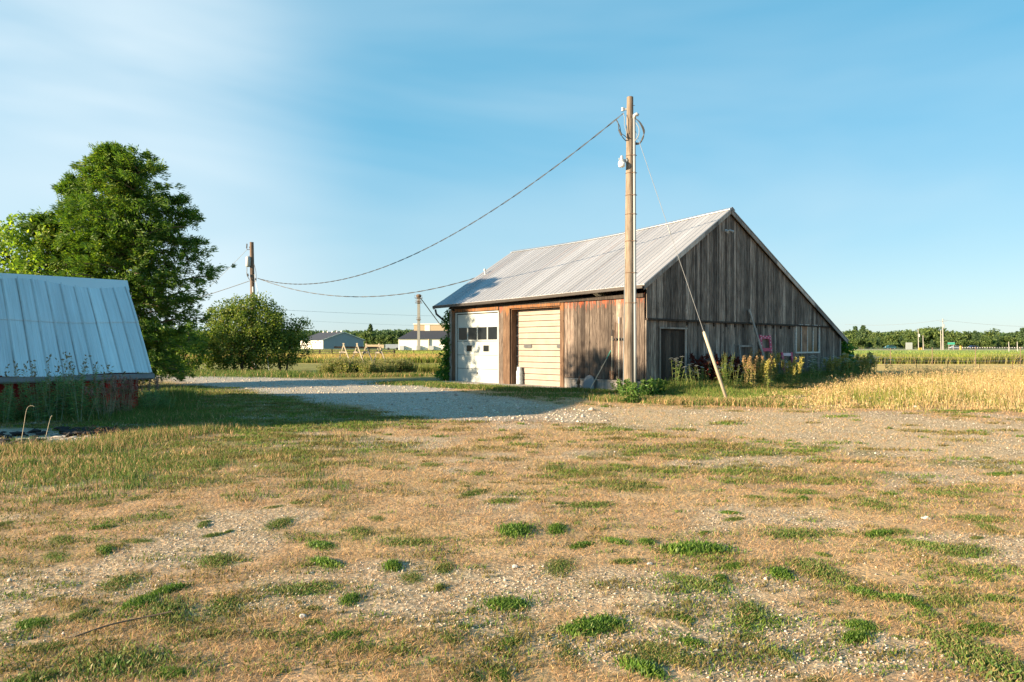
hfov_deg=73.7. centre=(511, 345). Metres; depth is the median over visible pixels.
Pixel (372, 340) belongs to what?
shade tree
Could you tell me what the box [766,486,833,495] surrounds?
weed clump
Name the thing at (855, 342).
shade tree
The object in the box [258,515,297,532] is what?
weed clump
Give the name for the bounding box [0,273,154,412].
shed
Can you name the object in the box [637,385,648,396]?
nettle
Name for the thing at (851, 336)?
shade tree
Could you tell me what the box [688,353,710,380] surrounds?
dock plant
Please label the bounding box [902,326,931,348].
shade tree
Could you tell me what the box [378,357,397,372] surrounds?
thicket weed
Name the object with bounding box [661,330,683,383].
side door
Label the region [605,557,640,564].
weed clump
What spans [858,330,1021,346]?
distant forest
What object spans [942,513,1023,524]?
weed clump
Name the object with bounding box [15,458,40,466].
weed clump
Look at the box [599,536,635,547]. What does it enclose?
weed clump
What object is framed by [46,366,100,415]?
mugwort
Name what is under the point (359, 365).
thicket weed
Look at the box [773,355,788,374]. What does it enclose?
wild carrot
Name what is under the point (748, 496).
weed clump
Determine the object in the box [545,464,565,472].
weed clump
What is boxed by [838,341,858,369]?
elder bush
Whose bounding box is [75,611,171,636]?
twig
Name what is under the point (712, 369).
dock plant
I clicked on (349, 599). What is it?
weed clump
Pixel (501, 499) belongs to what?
weed clump
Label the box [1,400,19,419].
mugwort
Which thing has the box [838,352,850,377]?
goldenrod
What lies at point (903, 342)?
shade tree
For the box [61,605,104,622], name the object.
weed clump
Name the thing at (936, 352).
distant crop
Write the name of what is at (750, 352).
reed grass
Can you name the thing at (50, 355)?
wild lettuce
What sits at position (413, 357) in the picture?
meadow grass
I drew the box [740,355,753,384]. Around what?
reed grass
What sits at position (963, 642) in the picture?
weed clump
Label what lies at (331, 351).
rail fence
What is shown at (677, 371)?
wild carrot
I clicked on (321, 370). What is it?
thicket weed
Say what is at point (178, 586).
weed clump
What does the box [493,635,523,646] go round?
weed clump
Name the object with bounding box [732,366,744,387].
wild carrot
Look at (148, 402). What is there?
mugwort
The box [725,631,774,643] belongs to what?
weed clump
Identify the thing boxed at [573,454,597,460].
weed clump
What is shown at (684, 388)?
weedy grass
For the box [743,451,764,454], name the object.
weed clump
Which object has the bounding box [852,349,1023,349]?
road verge
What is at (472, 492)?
weed clump
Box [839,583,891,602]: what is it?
weed clump
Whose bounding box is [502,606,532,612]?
weed clump
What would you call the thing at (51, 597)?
weed clump
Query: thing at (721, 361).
dock plant
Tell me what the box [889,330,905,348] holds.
shade tree
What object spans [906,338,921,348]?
shade tree
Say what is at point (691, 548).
weed clump
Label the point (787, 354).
picture frame
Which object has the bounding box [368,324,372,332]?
spruce tree
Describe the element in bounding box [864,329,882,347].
shade tree
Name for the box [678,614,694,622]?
weed clump
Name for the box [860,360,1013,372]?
wire fence
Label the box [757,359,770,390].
goldenrod
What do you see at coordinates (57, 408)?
mugwort
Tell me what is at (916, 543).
weed clump
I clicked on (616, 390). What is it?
nettle
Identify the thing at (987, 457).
weed clump
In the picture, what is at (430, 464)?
weed clump
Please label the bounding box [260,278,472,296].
overhead cable
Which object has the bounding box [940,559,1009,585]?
weed clump
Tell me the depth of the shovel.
23.92 m
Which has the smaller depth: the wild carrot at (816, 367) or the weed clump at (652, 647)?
the weed clump at (652, 647)
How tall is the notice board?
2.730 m
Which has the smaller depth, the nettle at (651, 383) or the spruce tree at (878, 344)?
the nettle at (651, 383)
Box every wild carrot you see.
[671,358,686,382]
[679,363,693,381]
[683,364,695,383]
[695,368,710,388]
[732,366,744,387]
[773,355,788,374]
[807,360,824,380]
[810,359,822,379]
[833,356,848,376]
[842,353,854,377]
[856,359,865,376]
[868,357,877,375]
[885,359,892,372]
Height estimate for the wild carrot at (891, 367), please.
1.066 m
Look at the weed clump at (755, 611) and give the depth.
4.09 m
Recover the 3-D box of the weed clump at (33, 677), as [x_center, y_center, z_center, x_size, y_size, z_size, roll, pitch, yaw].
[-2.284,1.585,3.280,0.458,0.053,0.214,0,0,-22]
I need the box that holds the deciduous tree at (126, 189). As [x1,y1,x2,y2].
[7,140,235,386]
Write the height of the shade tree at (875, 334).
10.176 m
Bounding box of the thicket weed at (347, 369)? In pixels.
[341,358,357,373]
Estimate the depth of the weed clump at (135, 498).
7.16 m
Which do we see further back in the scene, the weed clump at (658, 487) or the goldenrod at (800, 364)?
the goldenrod at (800, 364)
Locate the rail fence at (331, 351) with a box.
[295,349,394,354]
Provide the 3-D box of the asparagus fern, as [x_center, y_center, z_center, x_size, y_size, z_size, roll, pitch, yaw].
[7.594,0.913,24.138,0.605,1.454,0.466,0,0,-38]
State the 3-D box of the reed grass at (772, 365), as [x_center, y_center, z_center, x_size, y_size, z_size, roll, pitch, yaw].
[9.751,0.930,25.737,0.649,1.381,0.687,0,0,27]
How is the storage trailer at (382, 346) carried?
on the ground at (414, 597)
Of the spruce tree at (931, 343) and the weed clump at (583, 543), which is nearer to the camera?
the weed clump at (583, 543)
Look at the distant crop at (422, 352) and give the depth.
137.12 m
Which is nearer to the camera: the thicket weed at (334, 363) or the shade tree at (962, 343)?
the thicket weed at (334, 363)
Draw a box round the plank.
[748,309,765,360]
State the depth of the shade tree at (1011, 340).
326.72 m
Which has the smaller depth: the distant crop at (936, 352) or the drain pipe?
the drain pipe
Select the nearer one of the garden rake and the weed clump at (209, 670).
the weed clump at (209, 670)
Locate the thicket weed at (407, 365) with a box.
[398,359,413,372]
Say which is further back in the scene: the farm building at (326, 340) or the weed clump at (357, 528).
the farm building at (326, 340)
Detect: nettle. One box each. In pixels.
[610,382,621,392]
[615,378,632,395]
[617,385,643,402]
[628,382,643,396]
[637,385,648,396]
[640,378,660,396]
[651,378,667,394]
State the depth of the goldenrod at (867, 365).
30.26 m
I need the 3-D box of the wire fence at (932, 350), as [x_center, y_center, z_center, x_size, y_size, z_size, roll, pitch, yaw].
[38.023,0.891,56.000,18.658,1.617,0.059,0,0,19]
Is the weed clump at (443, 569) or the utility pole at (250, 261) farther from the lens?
the utility pole at (250, 261)
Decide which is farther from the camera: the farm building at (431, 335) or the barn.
the farm building at (431, 335)
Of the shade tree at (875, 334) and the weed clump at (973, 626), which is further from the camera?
the shade tree at (875, 334)
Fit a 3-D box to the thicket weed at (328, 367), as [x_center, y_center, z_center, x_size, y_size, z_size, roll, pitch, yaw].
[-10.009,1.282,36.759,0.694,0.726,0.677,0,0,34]
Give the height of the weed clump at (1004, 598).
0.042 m
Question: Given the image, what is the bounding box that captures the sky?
[0,0,1023,332]
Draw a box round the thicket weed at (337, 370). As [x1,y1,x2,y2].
[333,365,344,373]
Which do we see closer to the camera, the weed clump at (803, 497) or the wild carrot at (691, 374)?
the weed clump at (803, 497)
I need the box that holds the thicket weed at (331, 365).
[325,358,342,372]
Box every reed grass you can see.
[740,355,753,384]
[741,355,754,384]
[746,356,760,388]
[748,348,761,381]
[758,357,773,387]
[766,353,777,382]
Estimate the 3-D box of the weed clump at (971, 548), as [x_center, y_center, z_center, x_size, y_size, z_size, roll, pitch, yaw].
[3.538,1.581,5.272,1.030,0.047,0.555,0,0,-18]
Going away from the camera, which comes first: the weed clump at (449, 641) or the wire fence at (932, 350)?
the weed clump at (449, 641)
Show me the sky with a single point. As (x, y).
(875, 148)
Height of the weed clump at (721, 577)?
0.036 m
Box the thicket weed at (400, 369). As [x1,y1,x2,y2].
[393,359,406,372]
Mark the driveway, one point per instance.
(447, 409)
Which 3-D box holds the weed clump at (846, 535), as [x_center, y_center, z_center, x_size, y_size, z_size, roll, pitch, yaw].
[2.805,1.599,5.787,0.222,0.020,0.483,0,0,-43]
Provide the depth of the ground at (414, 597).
5.64 m
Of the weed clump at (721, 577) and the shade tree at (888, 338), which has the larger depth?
the shade tree at (888, 338)
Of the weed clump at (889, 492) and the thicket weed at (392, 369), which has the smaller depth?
the weed clump at (889, 492)
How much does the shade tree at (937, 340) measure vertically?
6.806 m
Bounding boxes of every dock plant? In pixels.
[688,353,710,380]
[706,353,722,382]
[715,352,731,378]
[720,354,731,377]
[730,356,741,381]
[733,356,745,376]
[741,357,756,378]
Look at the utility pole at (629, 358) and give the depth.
21.47 m
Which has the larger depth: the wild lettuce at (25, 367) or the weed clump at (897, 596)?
the wild lettuce at (25, 367)
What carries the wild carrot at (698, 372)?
on the ground at (414, 597)
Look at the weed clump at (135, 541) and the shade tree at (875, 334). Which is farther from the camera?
the shade tree at (875, 334)
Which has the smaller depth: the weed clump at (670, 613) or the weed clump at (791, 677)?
the weed clump at (791, 677)
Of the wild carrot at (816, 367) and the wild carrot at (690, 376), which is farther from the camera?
the wild carrot at (816, 367)
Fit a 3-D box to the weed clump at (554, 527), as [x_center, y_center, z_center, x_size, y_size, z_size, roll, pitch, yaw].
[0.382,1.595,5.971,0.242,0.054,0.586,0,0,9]
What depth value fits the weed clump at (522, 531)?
5.85 m
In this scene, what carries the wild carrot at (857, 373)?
on the ground at (414, 597)
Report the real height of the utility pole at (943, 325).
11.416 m
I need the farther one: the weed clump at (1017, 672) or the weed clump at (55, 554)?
the weed clump at (55, 554)
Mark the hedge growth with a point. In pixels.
(426, 368)
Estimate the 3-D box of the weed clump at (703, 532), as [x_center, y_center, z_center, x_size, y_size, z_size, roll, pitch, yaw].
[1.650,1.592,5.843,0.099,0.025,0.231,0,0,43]
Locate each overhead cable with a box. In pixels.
[152,281,248,310]
[258,113,622,284]
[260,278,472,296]
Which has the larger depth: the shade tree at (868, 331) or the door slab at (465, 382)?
the shade tree at (868, 331)
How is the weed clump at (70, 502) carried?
on the ground at (414, 597)
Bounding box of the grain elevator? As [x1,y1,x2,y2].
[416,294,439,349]
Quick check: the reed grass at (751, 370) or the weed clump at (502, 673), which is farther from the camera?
the reed grass at (751, 370)
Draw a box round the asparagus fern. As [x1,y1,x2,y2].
[720,353,734,384]
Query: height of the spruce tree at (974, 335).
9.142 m
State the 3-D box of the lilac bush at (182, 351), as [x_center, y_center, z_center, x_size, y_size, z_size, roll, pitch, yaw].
[-18.697,0.120,38.169,3.653,3.285,2.512,0,0,0]
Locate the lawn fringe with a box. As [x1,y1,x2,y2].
[0,368,805,506]
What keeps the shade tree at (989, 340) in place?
on the ground at (414, 597)
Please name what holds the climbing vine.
attached to the barn
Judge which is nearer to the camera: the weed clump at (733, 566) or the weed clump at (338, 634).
the weed clump at (338, 634)
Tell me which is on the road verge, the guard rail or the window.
the guard rail
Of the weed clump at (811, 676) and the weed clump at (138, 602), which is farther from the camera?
the weed clump at (138, 602)
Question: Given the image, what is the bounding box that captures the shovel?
[609,330,613,378]
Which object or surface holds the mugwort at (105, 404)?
on the ground at (414, 597)
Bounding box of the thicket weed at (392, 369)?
[386,363,398,372]
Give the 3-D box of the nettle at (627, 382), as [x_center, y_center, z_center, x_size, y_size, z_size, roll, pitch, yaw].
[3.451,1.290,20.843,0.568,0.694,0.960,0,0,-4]
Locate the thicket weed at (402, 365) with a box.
[395,358,408,372]
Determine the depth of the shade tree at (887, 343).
318.42 m
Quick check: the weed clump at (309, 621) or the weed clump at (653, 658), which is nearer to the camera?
the weed clump at (653, 658)
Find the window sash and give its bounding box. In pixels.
[738,345,753,367]
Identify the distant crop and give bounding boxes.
[185,349,444,354]
[851,349,1023,354]
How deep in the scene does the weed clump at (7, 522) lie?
6.20 m
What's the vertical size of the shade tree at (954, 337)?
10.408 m
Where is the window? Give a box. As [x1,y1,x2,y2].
[795,324,819,352]
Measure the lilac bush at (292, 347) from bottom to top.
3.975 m
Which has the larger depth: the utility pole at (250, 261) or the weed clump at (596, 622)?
the utility pole at (250, 261)
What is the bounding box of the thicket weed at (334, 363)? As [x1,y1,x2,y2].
[327,357,344,373]
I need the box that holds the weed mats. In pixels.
[0,385,1023,681]
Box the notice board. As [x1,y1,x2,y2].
[906,343,911,349]
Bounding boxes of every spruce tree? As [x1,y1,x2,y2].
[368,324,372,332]
[856,331,863,348]
[859,325,867,345]
[865,339,871,348]
[874,337,881,348]
[898,336,904,347]
[929,339,934,348]
[971,331,979,346]
[994,337,1000,348]
[1017,328,1023,348]
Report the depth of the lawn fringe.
11.57 m
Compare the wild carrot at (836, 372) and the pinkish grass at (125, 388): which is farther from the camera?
the wild carrot at (836, 372)
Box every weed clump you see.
[0,519,16,525]
[0,636,83,655]
[3,665,90,681]
[7,615,63,633]
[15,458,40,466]
[30,631,219,681]
[35,550,69,561]
[36,594,67,600]
[44,534,75,544]
[52,500,86,504]
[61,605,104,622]
[80,569,152,598]
[82,501,121,509]
[87,523,113,530]
[92,544,114,555]
[106,592,172,615]
[115,538,159,545]
[122,494,155,501]
[135,588,216,637]
[144,581,195,595]
[146,665,195,679]
[178,629,228,640]
[186,591,260,623]
[193,548,255,571]
[195,522,212,528]
[197,532,222,538]
[203,667,215,674]
[244,576,374,598]
[247,627,288,639]
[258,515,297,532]
[265,505,283,508]
[295,639,331,647]
[298,539,343,554]
[298,618,326,626]
[302,554,349,570]
[303,605,323,610]
[318,628,366,641]
[335,587,366,606]
[340,525,379,537]
[344,642,380,655]
[361,536,457,548]
[366,515,387,522]
[381,558,405,572]
[396,570,425,586]
[413,462,444,466]
[430,560,454,574]
[431,580,445,591]
[443,633,463,645]
[454,487,493,496]
[464,594,537,614]
[465,605,478,615]
[468,671,485,681]
[474,497,526,504]
[492,663,510,681]
[493,520,541,540]
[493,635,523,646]
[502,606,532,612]
[535,556,584,580]
[539,607,643,642]
[544,521,567,537]
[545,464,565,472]
[548,638,583,678]
[550,501,567,504]
[552,499,623,509]
[562,540,598,548]
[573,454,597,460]
[598,652,680,681]
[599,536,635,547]
[605,482,654,493]
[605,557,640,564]
[618,636,691,657]
[621,648,734,667]
[634,537,656,546]
[643,540,764,558]
[645,570,741,599]
[650,486,667,488]
[653,609,690,619]
[659,454,681,459]
[671,634,710,651]
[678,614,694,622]
[698,530,710,534]
[700,467,761,477]
[711,571,728,583]
[715,597,779,628]
[716,561,745,571]
[718,510,740,514]
[719,516,744,521]
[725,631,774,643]
[729,613,755,630]
[733,527,841,540]
[737,494,766,498]
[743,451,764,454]
[761,645,802,662]
[764,564,798,583]
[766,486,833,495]
[777,551,864,586]
[783,672,799,679]
[795,495,809,500]
[798,675,835,681]
[812,551,831,557]
[824,530,856,537]
[827,627,879,646]
[833,617,896,635]
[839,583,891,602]
[852,497,900,509]
[856,528,897,540]
[856,534,993,558]
[878,492,898,495]
[879,592,927,604]
[884,629,1023,681]
[885,526,914,536]
[885,617,1023,671]
[890,634,905,640]
[906,488,980,498]
[907,595,936,615]
[912,592,990,610]
[918,541,1011,561]
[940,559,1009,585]
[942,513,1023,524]
[945,619,1011,637]
[966,613,985,623]
[969,535,984,539]
[972,522,1005,534]
[974,592,1023,602]
[980,456,995,459]
[980,472,1010,476]
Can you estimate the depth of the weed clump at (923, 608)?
4.17 m
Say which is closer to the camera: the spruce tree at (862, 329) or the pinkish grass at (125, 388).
the pinkish grass at (125, 388)
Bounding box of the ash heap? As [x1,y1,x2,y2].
[0,424,132,445]
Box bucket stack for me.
[516,367,522,383]
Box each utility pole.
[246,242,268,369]
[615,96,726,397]
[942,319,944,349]
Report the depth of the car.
280.15 m
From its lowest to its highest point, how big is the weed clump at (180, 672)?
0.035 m
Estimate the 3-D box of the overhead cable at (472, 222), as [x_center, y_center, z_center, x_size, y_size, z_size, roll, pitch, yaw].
[-6.260,-5.337,32.249,0.054,3.998,29.065,0,0,-42]
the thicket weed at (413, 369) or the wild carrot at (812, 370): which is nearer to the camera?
the wild carrot at (812, 370)
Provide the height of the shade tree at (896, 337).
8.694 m
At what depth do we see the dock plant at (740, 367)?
25.88 m
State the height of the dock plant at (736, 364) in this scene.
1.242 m
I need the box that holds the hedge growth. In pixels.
[370,360,443,372]
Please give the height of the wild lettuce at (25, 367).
1.327 m
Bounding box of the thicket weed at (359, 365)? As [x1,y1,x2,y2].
[356,358,372,372]
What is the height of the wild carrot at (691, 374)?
1.052 m
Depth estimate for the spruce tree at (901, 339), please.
352.05 m
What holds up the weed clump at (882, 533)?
on the ground at (414, 597)
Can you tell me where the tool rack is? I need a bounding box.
[610,338,623,340]
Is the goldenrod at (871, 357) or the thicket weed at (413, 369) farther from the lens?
the thicket weed at (413, 369)
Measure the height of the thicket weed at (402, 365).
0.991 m
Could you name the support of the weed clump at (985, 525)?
on the ground at (414, 597)
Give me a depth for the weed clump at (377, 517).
6.36 m
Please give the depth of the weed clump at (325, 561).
5.02 m
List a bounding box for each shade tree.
[360,331,375,346]
[368,335,377,344]
[376,335,386,344]
[385,334,394,343]
[841,331,855,345]
[841,333,855,342]
[848,338,859,348]
[856,331,884,348]
[856,337,872,348]
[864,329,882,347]
[872,334,895,345]
[881,342,893,348]
[883,334,898,346]
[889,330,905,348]
[900,339,911,348]
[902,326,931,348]
[904,332,915,348]
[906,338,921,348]
[914,326,946,348]
[932,330,967,348]
[934,336,950,347]
[955,340,974,348]
[959,331,976,348]
[967,339,978,348]
[980,336,996,348]
[981,328,1002,348]
[994,335,1023,348]
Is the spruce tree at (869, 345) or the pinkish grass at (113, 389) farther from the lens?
the spruce tree at (869, 345)
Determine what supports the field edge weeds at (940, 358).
on the ground at (414, 597)
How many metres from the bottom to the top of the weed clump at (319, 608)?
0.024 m
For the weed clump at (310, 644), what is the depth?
3.65 m
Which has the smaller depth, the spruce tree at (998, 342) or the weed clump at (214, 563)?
the weed clump at (214, 563)
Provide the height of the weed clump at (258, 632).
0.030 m
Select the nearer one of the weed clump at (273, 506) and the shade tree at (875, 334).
the weed clump at (273, 506)
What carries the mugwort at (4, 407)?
on the ground at (414, 597)
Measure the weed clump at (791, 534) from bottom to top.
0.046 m
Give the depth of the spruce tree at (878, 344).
319.69 m
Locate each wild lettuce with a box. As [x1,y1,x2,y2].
[2,360,20,424]
[21,361,73,422]
[30,354,75,421]
[60,352,113,421]
[85,361,125,416]
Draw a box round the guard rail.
[962,347,1023,347]
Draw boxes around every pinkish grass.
[84,373,123,414]
[102,375,130,411]
[106,377,138,411]
[136,376,162,403]
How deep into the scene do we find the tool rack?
23.80 m
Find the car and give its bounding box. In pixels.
[884,345,896,348]
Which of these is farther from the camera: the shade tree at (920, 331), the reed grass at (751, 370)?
the shade tree at (920, 331)
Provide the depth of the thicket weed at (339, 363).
36.71 m
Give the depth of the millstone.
24.54 m
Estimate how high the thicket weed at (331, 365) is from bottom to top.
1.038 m
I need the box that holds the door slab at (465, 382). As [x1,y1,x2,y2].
[445,381,558,387]
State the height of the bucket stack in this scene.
0.710 m
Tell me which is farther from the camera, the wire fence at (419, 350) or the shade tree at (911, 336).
the shade tree at (911, 336)
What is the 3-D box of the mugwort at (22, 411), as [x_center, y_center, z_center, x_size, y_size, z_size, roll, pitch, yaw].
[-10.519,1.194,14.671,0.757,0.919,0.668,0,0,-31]
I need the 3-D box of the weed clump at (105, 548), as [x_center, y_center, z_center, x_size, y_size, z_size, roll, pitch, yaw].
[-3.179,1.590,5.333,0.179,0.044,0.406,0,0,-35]
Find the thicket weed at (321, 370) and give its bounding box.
[316,363,328,373]
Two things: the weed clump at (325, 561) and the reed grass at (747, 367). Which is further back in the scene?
the reed grass at (747, 367)
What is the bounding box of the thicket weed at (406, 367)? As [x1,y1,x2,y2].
[403,361,411,372]
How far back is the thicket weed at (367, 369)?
36.05 m
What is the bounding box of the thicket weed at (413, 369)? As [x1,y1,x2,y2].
[410,363,418,372]
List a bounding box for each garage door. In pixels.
[457,313,497,382]
[516,308,559,385]
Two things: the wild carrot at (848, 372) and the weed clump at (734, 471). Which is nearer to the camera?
the weed clump at (734, 471)
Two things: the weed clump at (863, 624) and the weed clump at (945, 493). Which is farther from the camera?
the weed clump at (945, 493)
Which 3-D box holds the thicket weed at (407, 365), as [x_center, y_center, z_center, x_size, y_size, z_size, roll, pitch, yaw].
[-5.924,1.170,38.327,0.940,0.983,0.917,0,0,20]
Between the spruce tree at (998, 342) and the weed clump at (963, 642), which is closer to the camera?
the weed clump at (963, 642)
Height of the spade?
2.121 m
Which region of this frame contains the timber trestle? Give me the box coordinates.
[334,343,385,363]
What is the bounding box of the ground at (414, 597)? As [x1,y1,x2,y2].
[0,347,1023,681]
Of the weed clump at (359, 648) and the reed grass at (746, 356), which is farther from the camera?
the reed grass at (746, 356)
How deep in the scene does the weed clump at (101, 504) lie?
6.82 m
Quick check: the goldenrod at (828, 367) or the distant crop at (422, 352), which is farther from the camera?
the distant crop at (422, 352)
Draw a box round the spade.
[616,317,620,377]
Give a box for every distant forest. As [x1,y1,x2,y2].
[155,329,413,346]
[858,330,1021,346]
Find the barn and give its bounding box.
[432,207,848,390]
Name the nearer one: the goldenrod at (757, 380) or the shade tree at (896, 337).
the goldenrod at (757, 380)
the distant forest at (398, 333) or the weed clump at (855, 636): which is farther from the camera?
the distant forest at (398, 333)
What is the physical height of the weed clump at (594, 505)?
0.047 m
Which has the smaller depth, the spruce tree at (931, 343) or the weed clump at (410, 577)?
the weed clump at (410, 577)
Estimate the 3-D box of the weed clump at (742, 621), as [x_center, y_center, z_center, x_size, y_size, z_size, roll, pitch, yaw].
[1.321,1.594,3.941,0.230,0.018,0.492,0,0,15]
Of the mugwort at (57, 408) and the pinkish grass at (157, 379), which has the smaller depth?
the mugwort at (57, 408)
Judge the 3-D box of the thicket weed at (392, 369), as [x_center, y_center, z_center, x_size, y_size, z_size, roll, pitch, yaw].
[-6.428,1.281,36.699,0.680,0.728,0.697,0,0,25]
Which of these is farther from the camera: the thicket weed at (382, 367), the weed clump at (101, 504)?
the thicket weed at (382, 367)
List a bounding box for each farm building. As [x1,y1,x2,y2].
[300,331,363,348]
[398,324,446,349]
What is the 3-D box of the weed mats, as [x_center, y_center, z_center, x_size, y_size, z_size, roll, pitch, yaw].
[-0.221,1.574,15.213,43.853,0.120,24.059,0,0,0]
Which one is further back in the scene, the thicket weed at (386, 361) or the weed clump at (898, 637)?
the thicket weed at (386, 361)
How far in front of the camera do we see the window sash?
27.07 m
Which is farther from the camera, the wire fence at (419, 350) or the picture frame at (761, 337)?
the wire fence at (419, 350)
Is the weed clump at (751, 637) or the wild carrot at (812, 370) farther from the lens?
the wild carrot at (812, 370)
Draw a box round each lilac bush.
[156,321,210,371]
[194,291,290,371]
[256,309,315,370]
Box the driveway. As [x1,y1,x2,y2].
[154,369,615,423]
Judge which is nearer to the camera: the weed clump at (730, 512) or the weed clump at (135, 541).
the weed clump at (135, 541)
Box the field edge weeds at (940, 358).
[852,351,1023,363]
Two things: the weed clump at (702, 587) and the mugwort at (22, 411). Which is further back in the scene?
the mugwort at (22, 411)
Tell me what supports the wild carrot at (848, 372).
on the ground at (414, 597)
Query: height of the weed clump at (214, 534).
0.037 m
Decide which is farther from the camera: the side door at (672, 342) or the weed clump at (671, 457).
the side door at (672, 342)
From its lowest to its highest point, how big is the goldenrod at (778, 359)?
1.430 m
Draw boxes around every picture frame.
[759,335,771,356]
[781,352,792,370]
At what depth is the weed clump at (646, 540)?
5.54 m
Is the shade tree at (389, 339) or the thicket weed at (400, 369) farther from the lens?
the shade tree at (389, 339)
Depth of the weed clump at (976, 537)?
5.64 m
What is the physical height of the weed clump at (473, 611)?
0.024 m
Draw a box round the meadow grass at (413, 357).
[181,352,442,362]
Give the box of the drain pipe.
[127,400,135,407]
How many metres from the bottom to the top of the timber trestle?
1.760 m
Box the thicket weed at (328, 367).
[321,363,331,373]
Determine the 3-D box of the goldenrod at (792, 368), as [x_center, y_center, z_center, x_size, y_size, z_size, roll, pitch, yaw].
[9.964,1.069,24.456,0.591,1.182,0.466,0,0,-4]
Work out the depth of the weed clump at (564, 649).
3.56 m
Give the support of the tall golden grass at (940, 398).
on the ground at (414, 597)
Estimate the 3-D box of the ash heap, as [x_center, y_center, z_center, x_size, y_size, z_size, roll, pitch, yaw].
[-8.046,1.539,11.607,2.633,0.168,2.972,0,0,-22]
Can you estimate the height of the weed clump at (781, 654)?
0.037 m
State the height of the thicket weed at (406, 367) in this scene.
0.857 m
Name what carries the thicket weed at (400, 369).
on the ground at (414, 597)
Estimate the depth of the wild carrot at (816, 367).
28.54 m
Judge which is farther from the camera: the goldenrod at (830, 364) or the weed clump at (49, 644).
the goldenrod at (830, 364)
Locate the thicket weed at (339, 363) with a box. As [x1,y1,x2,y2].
[335,358,352,372]
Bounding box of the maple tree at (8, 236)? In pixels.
[0,213,124,277]
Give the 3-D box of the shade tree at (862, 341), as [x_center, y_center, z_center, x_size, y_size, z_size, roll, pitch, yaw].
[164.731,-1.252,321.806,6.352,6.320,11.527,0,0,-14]
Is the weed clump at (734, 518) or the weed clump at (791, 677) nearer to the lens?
the weed clump at (791, 677)
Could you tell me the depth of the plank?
27.29 m
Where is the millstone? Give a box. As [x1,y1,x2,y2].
[583,375,594,388]
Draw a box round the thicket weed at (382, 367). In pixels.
[375,361,389,373]
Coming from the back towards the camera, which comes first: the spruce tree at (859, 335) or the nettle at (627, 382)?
the spruce tree at (859, 335)
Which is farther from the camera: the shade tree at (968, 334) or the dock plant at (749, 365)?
the shade tree at (968, 334)
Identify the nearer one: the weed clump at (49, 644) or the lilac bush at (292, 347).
the weed clump at (49, 644)
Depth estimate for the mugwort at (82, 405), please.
14.72 m
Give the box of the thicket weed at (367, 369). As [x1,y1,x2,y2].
[358,360,372,373]
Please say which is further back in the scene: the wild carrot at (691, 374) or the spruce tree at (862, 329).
the spruce tree at (862, 329)
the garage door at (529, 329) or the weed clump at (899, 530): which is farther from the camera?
the garage door at (529, 329)
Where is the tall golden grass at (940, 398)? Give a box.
[748,366,1023,412]
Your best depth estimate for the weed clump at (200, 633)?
3.79 m
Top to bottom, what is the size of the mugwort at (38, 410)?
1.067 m
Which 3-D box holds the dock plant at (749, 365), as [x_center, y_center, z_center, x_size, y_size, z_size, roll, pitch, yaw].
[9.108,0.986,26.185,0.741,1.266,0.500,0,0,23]
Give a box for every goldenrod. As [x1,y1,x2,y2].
[753,359,766,383]
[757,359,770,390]
[760,359,775,385]
[769,352,780,383]
[781,359,796,387]
[791,355,804,383]
[823,358,834,374]
[827,355,841,377]
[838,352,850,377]
[855,353,869,377]
[856,358,866,372]
[866,351,874,373]
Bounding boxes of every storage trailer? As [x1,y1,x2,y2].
[367,345,384,347]
[385,344,397,349]
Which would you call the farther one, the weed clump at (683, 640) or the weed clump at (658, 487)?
the weed clump at (658, 487)
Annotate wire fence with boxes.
[398,350,443,354]
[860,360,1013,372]
[876,347,1023,365]
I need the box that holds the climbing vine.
[431,309,451,380]
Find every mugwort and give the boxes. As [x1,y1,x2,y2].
[0,381,25,421]
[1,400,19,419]
[3,382,41,419]
[16,376,62,420]
[34,372,82,414]
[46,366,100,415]
[63,372,106,418]
[93,395,112,411]
[136,387,163,409]
[148,389,169,408]
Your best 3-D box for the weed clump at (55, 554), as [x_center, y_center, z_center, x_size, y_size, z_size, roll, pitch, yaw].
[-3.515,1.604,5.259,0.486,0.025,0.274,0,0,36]
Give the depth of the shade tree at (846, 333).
369.75 m
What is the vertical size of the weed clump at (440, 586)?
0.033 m
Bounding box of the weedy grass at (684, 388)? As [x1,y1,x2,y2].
[656,367,885,397]
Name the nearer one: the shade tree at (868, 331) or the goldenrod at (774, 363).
the goldenrod at (774, 363)
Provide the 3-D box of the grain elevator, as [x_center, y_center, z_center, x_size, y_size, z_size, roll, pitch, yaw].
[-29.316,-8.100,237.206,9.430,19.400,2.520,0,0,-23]
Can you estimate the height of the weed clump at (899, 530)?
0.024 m
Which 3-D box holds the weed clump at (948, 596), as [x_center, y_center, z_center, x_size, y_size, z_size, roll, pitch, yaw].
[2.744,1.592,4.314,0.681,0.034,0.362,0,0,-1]
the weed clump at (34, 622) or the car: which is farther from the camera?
the car
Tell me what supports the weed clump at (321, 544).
on the ground at (414, 597)
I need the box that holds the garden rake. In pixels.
[591,350,610,387]
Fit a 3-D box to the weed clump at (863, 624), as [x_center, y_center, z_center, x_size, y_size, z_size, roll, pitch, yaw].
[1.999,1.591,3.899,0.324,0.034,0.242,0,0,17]
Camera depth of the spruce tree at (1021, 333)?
344.28 m
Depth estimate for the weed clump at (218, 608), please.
4.17 m
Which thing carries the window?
in the barn
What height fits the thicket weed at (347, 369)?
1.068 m
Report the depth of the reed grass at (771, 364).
24.16 m

